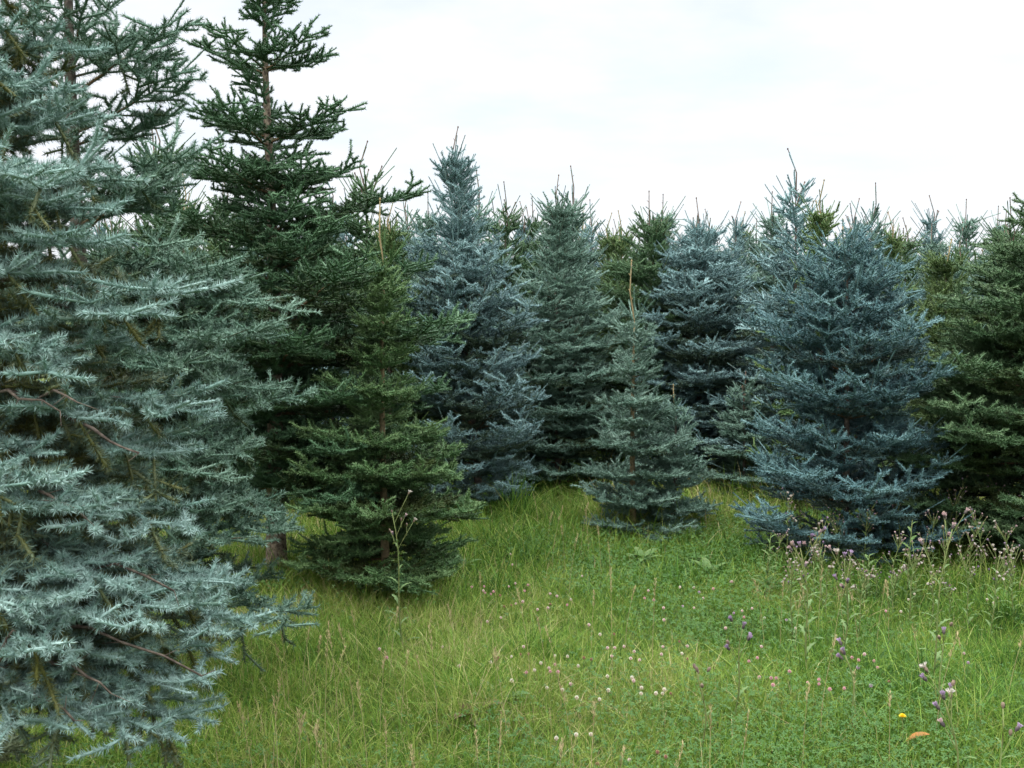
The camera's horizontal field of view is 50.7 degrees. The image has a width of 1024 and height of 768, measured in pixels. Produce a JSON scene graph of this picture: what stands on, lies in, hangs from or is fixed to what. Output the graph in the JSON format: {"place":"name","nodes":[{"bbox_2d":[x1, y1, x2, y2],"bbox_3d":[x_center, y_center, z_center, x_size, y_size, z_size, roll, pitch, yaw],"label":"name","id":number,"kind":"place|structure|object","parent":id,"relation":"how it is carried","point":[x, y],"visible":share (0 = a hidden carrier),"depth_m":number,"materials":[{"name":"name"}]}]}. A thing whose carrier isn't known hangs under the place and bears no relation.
{"place":"outdoors","nodes":[
{"label":"outdoors","id":0,"kind":"place"},
{"bbox_2d":[0,0,1023,294],"label":"sky","id":1,"kind":"structure","parent":0,"point":[706,100],"materials":[{"name":"white"}]},
{"bbox_2d":[0,320,1023,767],"bbox_3d":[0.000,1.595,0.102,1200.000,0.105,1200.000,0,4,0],"label":"ground","id":2,"kind":"structure","parent":0,"point":[587,672],"depth_m":4.95,"materials":[{"name":"green plant"}]},
{"bbox_2d":[40,217,117,410],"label":"blue spruce","id":3,"kind":"object","parent":2,"relation":"on","point":[102,229],"visible":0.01,"depth_m":14.94,"materials":[{"name":"green plant"}]},
{"bbox_2d":[86,216,134,405],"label":"full green spruce","id":4,"kind":"object","parent":2,"relation":"on","point":[112,229],"visible":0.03,"depth_m":12.54,"materials":[{"name":"green plant"}]},
{"bbox_2d":[0,0,278,767],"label":"silver spruce","id":5,"kind":"object","parent":2,"relation":"on","point":[55,552],"visible":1,"depth_m":2.66,"materials":[{"name":"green plant"}]},
{"bbox_2d":[0,0,320,673],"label":"blue green spruce","id":6,"kind":"object","parent":2,"relation":"on","point":[189,329],"visible":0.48,"depth_m":4.18,"materials":[{"name":"green plant"}]},
{"bbox_2d":[101,111,242,521],"bbox_3d":[-2.635,-0.454,8.305,1.517,3.226,1.644,-1,4,-13],"label":"mossy green spruce","id":7,"kind":"object","parent":2,"relation":"on","point":[139,233],"visible":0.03,"depth_m":8.09,"materials":[{"name":"green plant"}]},
{"bbox_2d":[166,174,218,469],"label":"yellow green spruce","id":8,"kind":"object","parent":2,"relation":"on","point":[183,208],"visible":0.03,"depth_m":9.92,"materials":[{"name":"beige plant"}]},
{"bbox_2d":[178,184,303,500],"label":"mossy green spruce","id":9,"kind":"object","parent":2,"relation":"on","point":[215,241],"visible":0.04,"depth_m":8.91,"materials":[{"name":"green plant"}]},
{"bbox_2d":[98,0,479,577],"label":"dark green spruce","id":10,"kind":"object","parent":2,"relation":"on","point":[298,250],"visible":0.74,"depth_m":6.18,"materials":[{"name":"green plant"}]},
{"bbox_2d":[289,182,361,425],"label":"broad blue spruce","id":11,"kind":"object","parent":2,"relation":"on","point":[334,418],"visible":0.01,"depth_m":10.90,"materials":[{"name":"green plant"}]},
{"bbox_2d":[338,188,373,375],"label":"broad blue spruce","id":12,"kind":"object","parent":2,"relation":"on","point":[346,237],"depth_m":12.74,"materials":[{"name":"green plant"}]},
{"bbox_2d":[306,140,434,489],"bbox_3d":[-1.280,-0.472,9.234,1.473,3.159,1.598,2,4,33],"label":"full green spruce","id":13,"kind":"object","parent":2,"relation":"on","point":[355,227],"visible":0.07,"depth_m":9.06,"materials":[{"name":"green plant"}]},
{"bbox_2d":[278,198,489,594],"bbox_3d":[-0.747,0.120,6.124,1.168,2.343,1.315,-1,4,-17],"label":"green spruce","id":14,"kind":"object","parent":2,"relation":"on","point":[367,525],"visible":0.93,"depth_m":6.00,"materials":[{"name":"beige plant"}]},
{"bbox_2d":[330,202,464,507],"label":"yellow green spruce","id":15,"kind":"object","parent":2,"relation":"on","point":[391,235],"visible":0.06,"depth_m":8.31,"materials":[{"name":"green plant"}]},
{"bbox_2d":[357,187,443,411],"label":"slim spruce","id":16,"kind":"object","parent":2,"relation":"on","point":[405,227],"visible":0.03,"depth_m":11.41,"materials":[{"name":"green plant"}]},
{"bbox_2d":[385,490,419,644],"bbox_3d":[-0.516,0.879,5.029,0.151,0.761,0.138,-2,4,-28],"label":"creeping thistle","id":17,"kind":"object","parent":2,"relation":"on","point":[397,599],"visible":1,"depth_m":5.03,"materials":[{"name":"green plant"}]},
{"bbox_2d":[428,625,437,752],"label":"grass stalk","id":18,"kind":"object","parent":2,"relation":"on","point":[434,676],"depth_m":3.81,"materials":[{"name":"plant"}]},
{"bbox_2d":[395,193,494,464],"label":"grey green spruce","id":19,"kind":"object","parent":2,"relation":"on","point":[430,221],"visible":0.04,"depth_m":10.37,"materials":[{"name":"green plant"}]},
{"bbox_2d":[394,126,550,510],"bbox_3d":[-0.318,-0.406,8.285,1.240,3.111,1.435,0,4,0],"label":"powder blue spruce","id":20,"kind":"object","parent":2,"relation":"on","point":[452,281],"visible":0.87,"depth_m":8.13,"materials":[{"name":"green plant"}]},
{"bbox_2d":[452,698,501,727],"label":"dock plant","id":21,"kind":"object","parent":2,"relation":"on","point":[474,721],"visible":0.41,"depth_m":4.11,"materials":[{"name":"green plant"}]},
{"bbox_2d":[431,171,542,476],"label":"slim spruce","id":22,"kind":"object","parent":2,"relation":"on","point":[488,219],"visible":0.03,"depth_m":10.37,"materials":[{"name":"green plant"}]},
{"bbox_2d":[462,198,538,440],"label":"blue spruce","id":23,"kind":"object","parent":2,"relation":"on","point":[492,239],"depth_m":11.25,"materials":[{"name":"green plant"}]},
{"bbox_2d":[473,679,533,704],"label":"dock plant","id":24,"kind":"object","parent":2,"relation":"on","point":[521,693],"visible":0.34,"depth_m":4.28,"materials":[{"name":"green plant"}]},
{"bbox_2d":[0,488,1023,767],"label":"clover leaves","id":25,"kind":"object","parent":2,"relation":"on","point":[738,716],"visible":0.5,"depth_m":4.12,"materials":[{"name":"green plant"}]},
{"bbox_2d":[467,181,574,427],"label":"full green spruce","id":26,"kind":"object","parent":2,"relation":"on","point":[514,223],"visible":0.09,"depth_m":10.89,"materials":[{"name":"green plant"}]},
{"bbox_2d":[507,201,544,368],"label":"blue spruce","id":27,"kind":"object","parent":2,"relation":"on","point":[519,233],"visible":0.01,"depth_m":12.84,"materials":[{"name":"green plant"}]},
{"bbox_2d":[515,196,551,368],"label":"mossy green spruce","id":28,"kind":"object","parent":2,"relation":"on","point":[534,225],"visible":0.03,"depth_m":12.84,"materials":[{"name":"green plant"}]},
{"bbox_2d":[519,165,617,464],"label":"slim spruce","id":29,"kind":"object","parent":2,"relation":"on","point":[582,242],"visible":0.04,"depth_m":10.86,"materials":[{"name":"green plant"}]},
{"bbox_2d":[477,174,665,495],"bbox_3d":[0.456,-0.368,9.415,1.569,2.880,1.683,-2,4,-25],"label":"layered blue spruce","id":30,"kind":"object","parent":2,"relation":"on","point":[573,411],"visible":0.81,"depth_m":9.21,"materials":[{"name":"green plant"}]},
{"bbox_2d":[568,199,615,376],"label":"broad blue spruce","id":31,"kind":"object","parent":2,"relation":"on","point":[595,244],"visible":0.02,"depth_m":12.54,"materials":[{"name":"green plant"}]},
{"bbox_2d":[589,212,638,359],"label":"yellow green spruce","id":32,"kind":"object","parent":2,"relation":"on","point":[605,242],"visible":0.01,"depth_m":11.38,"materials":[{"name":"beige plant"}]},
{"bbox_2d":[583,210,668,461],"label":"yellow green spruce","id":33,"kind":"object","parent":2,"relation":"on","point":[621,249],"visible":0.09,"depth_m":11.04,"materials":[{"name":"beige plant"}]},
{"bbox_2d":[570,259,697,542],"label":"sage spruce","id":34,"kind":"object","parent":2,"relation":"on","point":[639,446],"visible":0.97,"depth_m":7.53,"materials":[{"name":"green plant"}]},
{"bbox_2d":[629,547,661,562],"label":"dock plant","id":35,"kind":"object","parent":2,"relation":"on","point":[647,552],"visible":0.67,"depth_m":6.93,"materials":[{"name":"green plant"}]},
{"bbox_2d":[590,191,714,467],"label":"shaded green spruce","id":36,"kind":"object","parent":2,"relation":"on","point":[653,230],"visible":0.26,"depth_m":9.84,"materials":[{"name":"green plant"}]},
{"bbox_2d":[631,194,691,341],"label":"grey green spruce","id":37,"kind":"object","parent":2,"relation":"on","point":[671,218],"visible":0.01,"depth_m":11.85,"materials":[{"name":"green plant"}]},
{"bbox_2d":[620,384,722,536],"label":"sage spruce sapling","id":38,"kind":"object","parent":2,"relation":"on","point":[697,506],"visible":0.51,"depth_m":7.75,"materials":[{"name":"green plant"}]},
{"bbox_2d":[693,663,710,761],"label":"dry thistle","id":39,"kind":"object","parent":2,"relation":"on","point":[701,685],"visible":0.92,"depth_m":3.73,"materials":[{"name":"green plant"}]},
{"bbox_2d":[635,197,775,480],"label":"dusky blue spruce","id":40,"kind":"object","parent":2,"relation":"on","point":[703,266],"visible":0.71,"depth_m":9.49,"materials":[{"name":"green plant"}]},
{"bbox_2d":[693,557,728,574],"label":"dock plant","id":41,"kind":"object","parent":2,"relation":"on","point":[705,562],"visible":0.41,"depth_m":6.60,"materials":[{"name":"green plant"}]},
{"bbox_2d":[720,615,752,728],"bbox_3d":[0.834,1.071,4.015,0.120,0.460,0.115,0,4,0],"label":"creeping thistle","id":42,"kind":"object","parent":2,"relation":"on","point":[749,636],"visible":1,"depth_m":4.01,"materials":[{"name":"green plant"}]},
{"bbox_2d":[694,371,780,498],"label":"blue green sapling","id":43,"kind":"object","parent":2,"relation":"on","point":[737,430],"visible":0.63,"depth_m":9.04,"materials":[{"name":"green plant"}]},
{"bbox_2d":[715,201,768,372],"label":"blue spruce","id":44,"kind":"object","parent":2,"relation":"on","point":[735,236],"visible":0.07,"depth_m":12.57,"materials":[{"name":"green plant"}]},
{"bbox_2d":[726,211,767,291],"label":"yellow green spruce","id":45,"kind":"object","parent":2,"relation":"on","point":[744,237],"visible":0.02,"depth_m":15.47,"materials":[{"name":"beige plant"}]},
{"bbox_2d":[730,218,778,399],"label":"grey green spruce","id":46,"kind":"object","parent":2,"relation":"on","point":[750,242],"visible":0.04,"depth_m":12.38,"materials":[{"name":"green plant"}]},
{"bbox_2d":[751,534,780,596],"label":"leafy weed","id":47,"kind":"object","parent":2,"relation":"on","point":[768,569],"visible":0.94,"depth_m":6.13,"materials":[{"name":"green plant"}]},
{"bbox_2d":[731,191,809,424],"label":"grey green spruce","id":48,"kind":"object","parent":2,"relation":"on","point":[769,226],"visible":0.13,"depth_m":11.48,"materials":[{"name":"green plant"}]},
{"bbox_2d":[770,528,789,588],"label":"creeping thistle","id":49,"kind":"object","parent":2,"relation":"on","point":[780,540],"visible":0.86,"depth_m":6.22,"materials":[{"name":"green plant"}]},
{"bbox_2d":[704,148,856,489],"bbox_3d":[2.378,-0.460,9.244,1.455,3.076,1.509,-1,4,-21],"label":"broad blue spruce","id":50,"kind":"object","parent":2,"relation":"on","point":[781,268],"visible":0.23,"depth_m":9.11,"materials":[{"name":"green plant"}]},
{"bbox_2d":[778,487,796,569],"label":"creeping thistle","id":51,"kind":"object","parent":2,"relation":"on","point":[787,521],"visible":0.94,"depth_m":6.54,"materials":[{"name":"green plant"}]},
{"bbox_2d":[780,545,799,641],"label":"creeping thistle","id":52,"kind":"object","parent":2,"relation":"on","point":[790,589],"visible":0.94,"depth_m":5.24,"materials":[{"name":"green plant"}]},
{"bbox_2d":[762,200,834,423],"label":"yellow green spruce","id":53,"kind":"object","parent":2,"relation":"on","point":[805,229],"visible":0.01,"depth_m":11.75,"materials":[{"name":"beige plant"}]},
{"bbox_2d":[792,488,806,553],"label":"creeping thistle","id":54,"kind":"object","parent":2,"relation":"on","point":[800,511],"visible":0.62,"depth_m":6.86,"materials":[{"name":"green plant"}]},
{"bbox_2d":[797,564,808,618],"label":"creeping thistle","id":55,"kind":"object","parent":2,"relation":"on","point":[799,578],"visible":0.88,"depth_m":5.69,"materials":[{"name":"green plant"}]},
{"bbox_2d":[787,526,826,670],"bbox_3d":[1.283,0.949,4.696,0.164,0.683,0.156,-2,4,-24],"label":"creeping thistle","id":56,"kind":"object","parent":2,"relation":"on","point":[808,602],"visible":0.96,"depth_m":4.70,"materials":[{"name":"green plant"}]},
{"bbox_2d":[808,539,819,600],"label":"creeping thistle","id":57,"kind":"object","parent":2,"relation":"on","point":[815,559],"visible":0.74,"depth_m":5.93,"materials":[{"name":"green plant"}]},
{"bbox_2d":[744,179,884,506],"bbox_3d":[2.549,-0.269,8.777,1.289,2.761,1.326,2,4,26],"label":"yellow green spruce","id":58,"kind":"object","parent":2,"relation":"on","point":[824,220],"visible":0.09,"depth_m":8.72,"materials":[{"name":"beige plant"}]},
{"bbox_2d":[811,517,831,607],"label":"creeping thistle","id":59,"kind":"object","parent":2,"relation":"on","point":[818,565],"visible":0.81,"depth_m":5.82,"materials":[{"name":"green plant"}]},
{"bbox_2d":[812,544,835,617],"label":"creeping thistle","id":60,"kind":"object","parent":2,"relation":"on","point":[821,562],"visible":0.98,"depth_m":5.66,"materials":[{"name":"green plant"}]},
{"bbox_2d":[826,505,843,576],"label":"creeping thistle","id":61,"kind":"object","parent":2,"relation":"on","point":[836,530],"visible":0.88,"depth_m":6.48,"materials":[{"name":"green plant"}]},
{"bbox_2d":[770,198,909,480],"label":"blue spruce","id":62,"kind":"object","parent":2,"relation":"on","point":[860,225],"visible":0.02,"depth_m":9.40,"materials":[{"name":"green plant"}]},
{"bbox_2d":[827,545,861,659],"bbox_3d":[1.486,1.005,4.827,0.157,0.570,0.153,0,4,0],"label":"creeping thistle","id":63,"kind":"object","parent":2,"relation":"on","point":[845,623],"visible":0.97,"depth_m":4.82,"materials":[{"name":"green plant"}]},
{"bbox_2d":[839,550,854,615],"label":"creeping thistle","id":64,"kind":"object","parent":2,"relation":"on","point":[850,572],"visible":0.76,"depth_m":5.61,"materials":[{"name":"green plant"}]},
{"bbox_2d":[836,637,861,733],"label":"creeping thistle","id":65,"kind":"object","parent":2,"relation":"on","point":[842,651],"visible":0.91,"depth_m":4.03,"materials":[{"name":"green plant"}]},
{"bbox_2d":[729,216,979,567],"bbox_3d":[2.152,0.095,6.861,1.592,2.272,1.511,2,4,32],"label":"steel blue spruce","id":66,"kind":"object","parent":2,"relation":"on","point":[842,296],"visible":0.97,"depth_m":6.64,"materials":[{"name":"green plant"}]},
{"bbox_2d":[849,560,874,638],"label":"creeping thistle","id":67,"kind":"object","parent":2,"relation":"on","point":[864,585],"visible":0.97,"depth_m":5.24,"materials":[{"name":"green plant"}]},
{"bbox_2d":[814,182,915,462],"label":"slim spruce","id":68,"kind":"object","parent":2,"relation":"on","point":[872,218],"visible":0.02,"depth_m":10.37,"materials":[{"name":"green plant"}]},
{"bbox_2d":[852,553,879,596],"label":"leafy weed","id":69,"kind":"object","parent":2,"relation":"on","point":[867,584],"visible":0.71,"depth_m":6.02,"materials":[{"name":"green plant"}]},
{"bbox_2d":[856,500,877,570],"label":"creeping thistle","id":70,"kind":"object","parent":2,"relation":"on","point":[863,553],"visible":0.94,"depth_m":6.44,"materials":[{"name":"green plant"}]},
{"bbox_2d":[880,531,905,610],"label":"creeping thistle","id":71,"kind":"object","parent":2,"relation":"on","point":[898,547],"visible":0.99,"depth_m":5.85,"materials":[{"name":"green plant"}]},
{"bbox_2d":[887,564,905,617],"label":"creeping thistle","id":72,"kind":"object","parent":2,"relation":"on","point":[895,581],"visible":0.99,"depth_m":5.63,"materials":[{"name":"green plant"}]},
{"bbox_2d":[868,211,934,466],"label":"yellow green spruce","id":73,"kind":"object","parent":2,"relation":"on","point":[896,245],"visible":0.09,"depth_m":10.37,"materials":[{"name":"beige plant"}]},
{"bbox_2d":[872,219,931,407],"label":"mossy green spruce","id":74,"kind":"object","parent":2,"relation":"on","point":[912,286],"visible":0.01,"depth_m":10.96,"materials":[{"name":"green plant"}]},
{"bbox_2d":[893,520,926,599],"bbox_3d":[2.181,0.986,5.951,0.204,0.480,0.140,2,4,23],"label":"leafy weed","id":75,"kind":"object","parent":2,"relation":"on","point":[910,544],"visible":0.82,"depth_m":5.96,"materials":[{"name":"green plant"}]},
{"bbox_2d":[898,540,925,626],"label":"creeping thistle","id":76,"kind":"object","parent":2,"relation":"on","point":[911,577],"visible":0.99,"depth_m":5.57,"materials":[{"name":"green plant"}]},
{"bbox_2d":[903,548,922,607],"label":"creeping thistle","id":77,"kind":"object","parent":2,"relation":"on","point":[906,555],"visible":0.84,"depth_m":5.90,"materials":[{"name":"green plant"}]},
{"bbox_2d":[896,217,930,337],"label":"mossy green spruce","id":78,"kind":"object","parent":2,"relation":"on","point":[910,245],"visible":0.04,"depth_m":11.38,"materials":[{"name":"green plant"}]},
{"bbox_2d":[918,533,936,582],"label":"creeping thistle","id":79,"kind":"object","parent":2,"relation":"on","point":[928,547],"visible":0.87,"depth_m":6.25,"materials":[{"name":"green plant"}]},
{"bbox_2d":[922,509,939,571],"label":"creeping thistle","id":80,"kind":"object","parent":2,"relation":"on","point":[933,522],"visible":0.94,"depth_m":6.48,"materials":[{"name":"green plant"}]},
{"bbox_2d":[923,560,940,628],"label":"creeping thistle","id":81,"kind":"object","parent":2,"relation":"on","point":[932,590],"visible":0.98,"depth_m":5.50,"materials":[{"name":"green plant"}]},
{"bbox_2d":[906,195,964,353],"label":"blue spruce","id":82,"kind":"object","parent":2,"relation":"on","point":[927,229],"visible":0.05,"depth_m":12.12,"materials":[{"name":"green plant"}]},
{"bbox_2d":[906,224,965,376],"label":"grey green spruce","id":83,"kind":"object","parent":2,"relation":"on","point":[935,248],"visible":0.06,"depth_m":10.91,"materials":[{"name":"green plant"}]},
{"bbox_2d":[925,622,954,715],"bbox_3d":[1.640,1.109,4.130,0.105,0.412,0.101,-2,4,-25],"label":"creeping thistle","id":84,"kind":"object","parent":2,"relation":"on","point":[943,632],"visible":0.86,"depth_m":4.14,"materials":[{"name":"green plant"}]},
{"bbox_2d":[865,238,1019,516],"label":"olive spruce","id":85,"kind":"object","parent":2,"relation":"on","point":[941,269],"visible":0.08,"depth_m":7.84,"materials":[{"name":"green plant"}]},
{"bbox_2d":[862,192,1023,559],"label":"spruce tree","id":86,"kind":"object","parent":2,"relation":"on","point":[980,398],"visible":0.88,"depth_m":6.70,"materials":[{"name":"green plant"}]},
{"bbox_2d":[918,507,969,683],"bbox_3d":[1.784,0.909,4.542,0.193,0.791,0.184,-3,5,-42],"label":"creeping thistle","id":87,"kind":"object","parent":2,"relation":"on","point":[948,534],"visible":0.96,"depth_m":4.52,"materials":[{"name":"green plant"}]},
{"bbox_2d":[938,536,952,599],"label":"creeping thistle","id":88,"kind":"object","parent":2,"relation":"on","point":[945,562],"visible":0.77,"depth_m":5.96,"materials":[{"name":"green plant"}]},
{"bbox_2d":[919,662,976,767],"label":"creeping thistle","id":89,"kind":"object","parent":2,"relation":"on","point":[950,690],"visible":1,"depth_m":3.24,"materials":[{"name":"green plant"}]},
{"bbox_2d":[940,577,955,623],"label":"creeping thistle","id":90,"kind":"object","parent":2,"relation":"on","point":[943,582],"visible":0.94,"depth_m":5.62,"materials":[{"name":"green plant"}]},
{"bbox_2d":[940,476,967,559],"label":"creeping thistle","id":91,"kind":"object","parent":2,"relation":"on","point":[960,497],"visible":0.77,"depth_m":6.73,"materials":[{"name":"green plant"}]},
{"bbox_2d":[917,199,999,320],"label":"grey green spruce","id":92,"kind":"object","parent":2,"relation":"on","point":[968,232],"visible":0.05,"depth_m":13.10,"materials":[{"name":"green plant"}]},
{"bbox_2d":[916,227,1005,490],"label":"slim spruce","id":93,"kind":"object","parent":2,"relation":"on","point":[968,288],"visible":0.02,"depth_m":9.53,"materials":[{"name":"green plant"}]},
{"bbox_2d":[956,539,979,629],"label":"creeping thistle","id":94,"kind":"object","parent":2,"relation":"on","point":[967,579],"visible":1,"depth_m":5.46,"materials":[{"name":"green plant"}]},
{"bbox_2d":[963,516,987,584],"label":"creeping thistle","id":95,"kind":"object","parent":2,"relation":"on","point":[973,535],"visible":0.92,"depth_m":6.20,"materials":[{"name":"green plant"}]},
{"bbox_2d":[969,507,991,577],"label":"creeping thistle","id":96,"kind":"object","parent":2,"relation":"on","point":[975,524],"visible":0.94,"depth_m":6.37,"materials":[{"name":"green plant"}]},
{"bbox_2d":[978,538,1008,634],"bbox_3d":[2.368,1.021,5.320,0.119,0.526,0.126,2,4,32],"label":"creeping thistle","id":97,"kind":"object","parent":2,"relation":"on","point":[995,584],"visible":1,"depth_m":5.32,"materials":[{"name":"green plant"}]},
{"bbox_2d":[973,206,1015,266],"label":"grey green spruce","id":98,"kind":"object","parent":2,"relation":"on","point":[998,227],"depth_m":14.55,"materials":[{"name":"green plant"}]},
{"bbox_2d":[976,212,1015,430],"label":"mossy green spruce","id":99,"kind":"object","parent":2,"relation":"on","point":[994,238],"visible":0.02,"depth_m":11.65,"materials":[{"name":"green plant"}]},
{"bbox_2d":[970,197,1023,407],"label":"full green spruce","id":100,"kind":"object","parent":2,"relation":"on","point":[1014,236],"visible":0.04,"depth_m":9.73,"materials":[{"name":"green plant"}]},
{"bbox_2d":[993,520,1021,602],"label":"creeping thistle","id":101,"kind":"object","parent":2,"relation":"on","point":[1006,545],"visible":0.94,"depth_m":5.87,"materials":[{"name":"green plant"}]},
{"bbox_2d":[995,702,1022,767],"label":"creeping thistle","id":102,"kind":"object","parent":2,"relation":"on","point":[1017,727],"visible":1,"depth_m":3.23,"materials":[{"name":"green plant"}]},
{"bbox_2d":[1004,544,1020,622],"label":"creeping thistle","id":103,"kind":"object","parent":2,"relation":"on","point":[1012,569],"visible":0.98,"depth_m":5.55,"materials":[{"name":"green plant"}]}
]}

